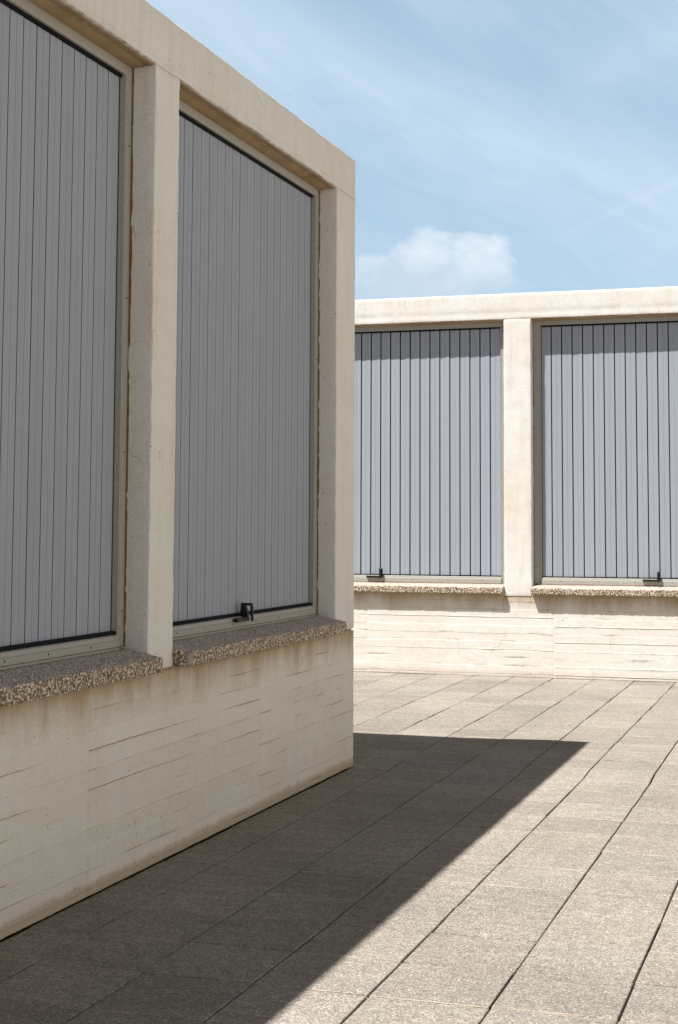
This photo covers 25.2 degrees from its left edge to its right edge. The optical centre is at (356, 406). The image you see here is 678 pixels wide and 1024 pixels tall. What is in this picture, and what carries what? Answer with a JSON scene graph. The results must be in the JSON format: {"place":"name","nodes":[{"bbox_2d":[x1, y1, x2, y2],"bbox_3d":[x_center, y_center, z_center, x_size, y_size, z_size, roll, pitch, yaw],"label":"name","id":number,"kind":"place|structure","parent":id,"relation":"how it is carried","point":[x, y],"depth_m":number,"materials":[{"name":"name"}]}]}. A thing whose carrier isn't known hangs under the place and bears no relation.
{"place":"outdoors","nodes":[
{"label":"outdoors","id":0,"kind":"place"},
{"bbox_2d":[0,671,677,1023],"bbox_3d":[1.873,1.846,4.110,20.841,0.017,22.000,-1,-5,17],"label":"terrace paving","id":1,"kind":"structure","parent":0,"point":[477,825],"depth_m":6.26,"materials":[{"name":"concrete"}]},
{"bbox_2d":[0,0,354,939],"bbox_3d":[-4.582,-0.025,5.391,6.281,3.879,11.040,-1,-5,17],"label":"shaded pavilion","id":2,"kind":"structure","parent":1,"relation":"on","point":[176,396],"depth_m":6.94,"materials":[{"name":"concrete"}]},
{"bbox_2d":[351,286,677,681],"bbox_3d":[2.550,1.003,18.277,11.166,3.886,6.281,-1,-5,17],"label":"sunlit pavilion","id":3,"kind":"structure","parent":1,"relation":"on","point":[515,484],"depth_m":15.43,"materials":[{"name":"concrete"}]},
{"bbox_2d":[146,0,677,299],"label":"sky","id":4,"kind":"structure","parent":0,"point":[495,146],"materials":[{"name":"blue"}]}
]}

